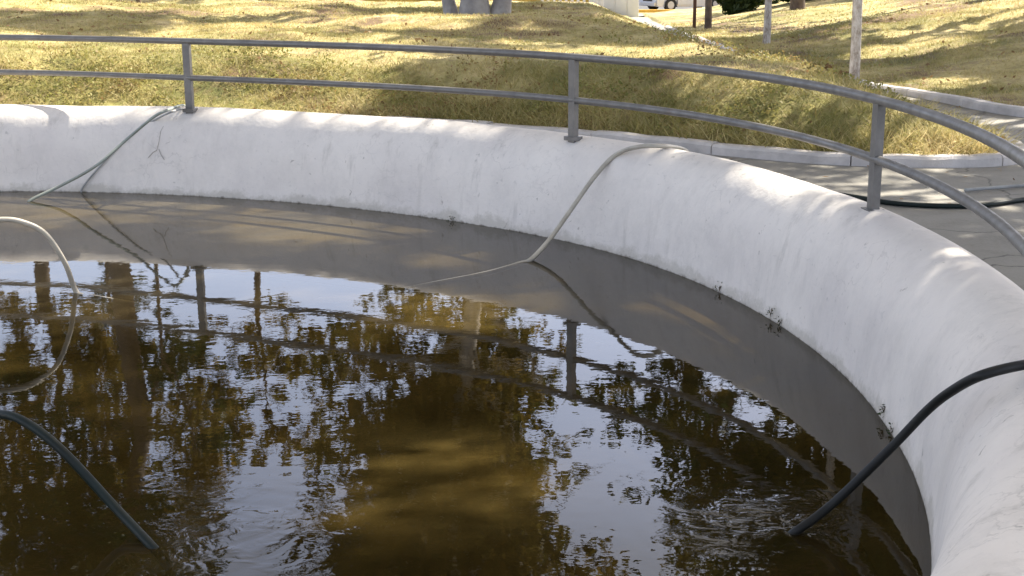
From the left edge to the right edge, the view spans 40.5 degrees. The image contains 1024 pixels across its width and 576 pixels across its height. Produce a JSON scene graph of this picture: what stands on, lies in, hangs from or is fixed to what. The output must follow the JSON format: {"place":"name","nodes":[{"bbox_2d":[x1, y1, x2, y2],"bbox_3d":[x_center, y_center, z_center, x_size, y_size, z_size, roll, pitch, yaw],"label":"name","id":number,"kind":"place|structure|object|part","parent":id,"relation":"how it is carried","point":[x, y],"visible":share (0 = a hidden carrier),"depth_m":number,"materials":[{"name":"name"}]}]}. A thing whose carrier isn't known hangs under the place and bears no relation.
{"place":"outdoors","nodes":[
{"label":"outdoors","id":0,"kind":"place"},
{"bbox_2d":[0,191,930,575],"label":"water","id":1,"kind":"structure","parent":0,"point":[228,387],"depth_m":5.77,"materials":[{"name":"brown liquid"}]},
{"bbox_2d":[0,217,110,297],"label":"hose","id":2,"kind":"object","parent":1,"relation":"in","point":[51,241],"visible":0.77,"depth_m":7.52,"materials":[{"name":"white rubber"}]},
{"bbox_2d":[0,410,158,548],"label":"hose","id":3,"kind":"object","parent":1,"relation":"in","point":[99,490],"visible":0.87,"depth_m":4.58,"materials":[{"name":"black rubber"}]},
{"bbox_2d":[0,0,1023,159],"bbox_3d":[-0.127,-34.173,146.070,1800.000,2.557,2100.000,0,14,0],"label":"ground","id":4,"kind":"structure","parent":0,"point":[676,16],"depth_m":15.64,"materials":[{"name":"plant"}]},
{"bbox_2d":[364,0,588,1],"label":"street kerb","id":5,"kind":"structure","parent":4,"relation":"on","point":[441,0],"depth_m":78.39,"materials":[{"name":"yellow paint"}]},
{"bbox_2d":[442,0,511,14],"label":"tree","id":6,"kind":"object","parent":4,"relation":"on","point":[500,7],"visible":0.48,"depth_m":24.02,"materials":[{"name":"grey plant"}]},
{"bbox_2d":[6,0,1023,151],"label":"fallen leaves","id":7,"kind":"object","parent":4,"relation":"on","point":[435,39],"visible":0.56,"depth_m":18.02,"materials":[{"name":"brown plant"}]},
{"bbox_2d":[542,0,602,6],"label":"white fence","id":8,"kind":"object","parent":4,"relation":"on","point":[583,1],"visible":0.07,"depth_m":50.95,"materials":[{"name":"paint"}]},
{"bbox_2d":[591,0,638,17],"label":"white wall","id":9,"kind":"structure","parent":4,"relation":"on","point":[629,8],"depth_m":52.87,"materials":[{"name":"paint"}]},
{"bbox_2d":[639,9,673,12],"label":"street kerb","id":10,"kind":"structure","parent":4,"relation":"on","point":[649,10],"depth_m":67.45,"materials":[{"name":"yellow paint"}]},
{"bbox_2d":[692,0,696,27],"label":"post","id":11,"kind":"object","parent":4,"relation":"on","point":[694,12],"depth_m":28.06,"materials":[{"name":"brown wood"}]},
{"bbox_2d":[385,101,1023,167],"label":"kerb","id":12,"kind":"structure","parent":4,"relation":"on","point":[843,159],"depth_m":10.58,"materials":[{"name":"grey concrete"}]},
{"bbox_2d":[704,0,711,29],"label":"tree","id":13,"kind":"object","parent":4,"relation":"on","point":[708,15],"visible":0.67,"depth_m":26.97,"materials":[{"name":"brown plant"}]},
{"bbox_2d":[714,0,764,14],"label":"bush","id":14,"kind":"object","parent":4,"relation":"on","point":[731,7],"visible":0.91,"depth_m":38.94,"materials":[{"name":"green plant"}]},
{"bbox_2d":[763,0,771,43],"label":"tree","id":15,"kind":"object","parent":4,"relation":"on","point":[767,23],"visible":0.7,"depth_m":21.51,"materials":[{"name":"grey plant"}]},
{"bbox_2d":[789,0,804,10],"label":"tree","id":16,"kind":"object","parent":4,"relation":"on","point":[797,4],"visible":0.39,"depth_m":30.76,"materials":[{"name":"brown plant"}]},
{"bbox_2d":[824,63,833,71],"bbox_3d":[3.924,-2.640,17.170,0.154,0.288,0.152,0,14,0],"label":"bush","id":17,"kind":"object","parent":4,"relation":"on","point":[828,66],"visible":0.12,"depth_m":17.14,"materials":[{"name":"green plant"}]},
{"bbox_2d":[833,69,848,79],"bbox_3d":[3.997,-2.516,16.742,0.360,0.266,0.334,5,15,18],"label":"bush","id":18,"kind":"object","parent":4,"relation":"on","point":[840,71],"visible":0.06,"depth_m":16.65,"materials":[{"name":"green plant"}]},
{"bbox_2d":[664,26,1023,117],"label":"kerb","id":19,"kind":"structure","parent":4,"relation":"on","point":[992,107],"depth_m":14.16,"materials":[{"name":"grey concrete"}]},
{"bbox_2d":[849,0,862,79],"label":"tree","id":20,"kind":"object","parent":4,"relation":"on","point":[855,48],"visible":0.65,"depth_m":16.09,"materials":[{"name":"grey plant"}]},
{"bbox_2d":[639,5,692,8],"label":"road","id":21,"kind":"structure","parent":0,"point":[643,7],"depth_m":72.94,"materials":[{"name":"grey asphalt"}]},
{"bbox_2d":[639,0,719,8],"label":"car","id":22,"kind":"object","parent":21,"relation":"on","point":[665,4],"visible":0.73,"depth_m":68.85,"materials":[{"name":"silver metal"}]},
{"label":"door","id":23,"kind":"part","parent":22,"relation":"part of","materials":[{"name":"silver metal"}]},
{"bbox_2d":[631,14,1023,289],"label":"pavement","id":24,"kind":"structure","parent":0,"point":[968,230],"depth_m":9.32,"materials":[{"name":"grey concrete"}]},
{"bbox_2d":[0,104,1023,575],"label":"pool wall","id":25,"kind":"structure","parent":24,"relation":"on","point":[904,320],"depth_m":7.93,"materials":[{"name":"paint"}]},
{"bbox_2d":[27,104,184,201],"bbox_3d":[-3.137,-1.251,11.592,1.092,0.737,2.396,0,14,0],"label":"hose","id":26,"kind":"object","parent":25,"relation":"on","point":[116,148],"visible":0.86,"depth_m":10.52,"materials":[{"name":"grey rubber"}]},
{"bbox_2d":[80,108,182,191],"bbox_3d":[-2.891,-1.050,10.790,0.883,0.698,0.531,-7,15,-24],"label":"hose","id":27,"kind":"object","parent":25,"relation":"on","point":[100,165],"visible":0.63,"depth_m":10.85,"materials":[{"name":"grey rubber"}]},
{"bbox_2d":[0,34,1023,256],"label":"handrail","id":28,"kind":"object","parent":25,"relation":"on","point":[875,159],"visible":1,"depth_m":8.73,"materials":[{"name":"metal"}]},
{"bbox_2d":[413,143,689,285],"bbox_3d":[0.467,-0.563,8.792,0.897,0.751,3.750,11,18,39],"label":"hose","id":29,"kind":"object","parent":25,"relation":"on","point":[543,246],"visible":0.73,"depth_m":8.66,"materials":[{"name":"grey rubber"}]},
{"bbox_2d":[877,404,885,417],"bbox_3d":[1.503,0.498,5.616,0.048,0.063,0.025,-6,15,-22],"label":"weed","id":30,"kind":"object","parent":25,"relation":"on","point":[879,413],"visible":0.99,"depth_m":5.61,"materials":[{"name":"green plant"}]},
{"bbox_2d":[788,360,1023,534],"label":"hose","id":31,"kind":"object","parent":25,"relation":"on","point":[894,444],"visible":0.86,"depth_m":4.42,"materials":[{"name":"black rubber"}]},
{"bbox_2d":[730,102,1021,202],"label":"leaf litter","id":32,"kind":"object","parent":24,"relation":"on","point":[944,172],"visible":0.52,"depth_m":9.80,"materials":[{"name":"brown plant"}]},
{"bbox_2d":[839,192,1023,208],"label":"hose","id":33,"kind":"object","parent":24,"relation":"on","point":[945,205],"visible":0.48,"depth_m":8.70,"materials":[{"name":"black rubber"}]},
{"bbox_2d":[964,184,1023,191],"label":"hose","id":34,"kind":"object","parent":24,"relation":"on","point":[994,187],"visible":1,"depth_m":9.27,"materials":[{"name":"grey rubber"}]}
]}

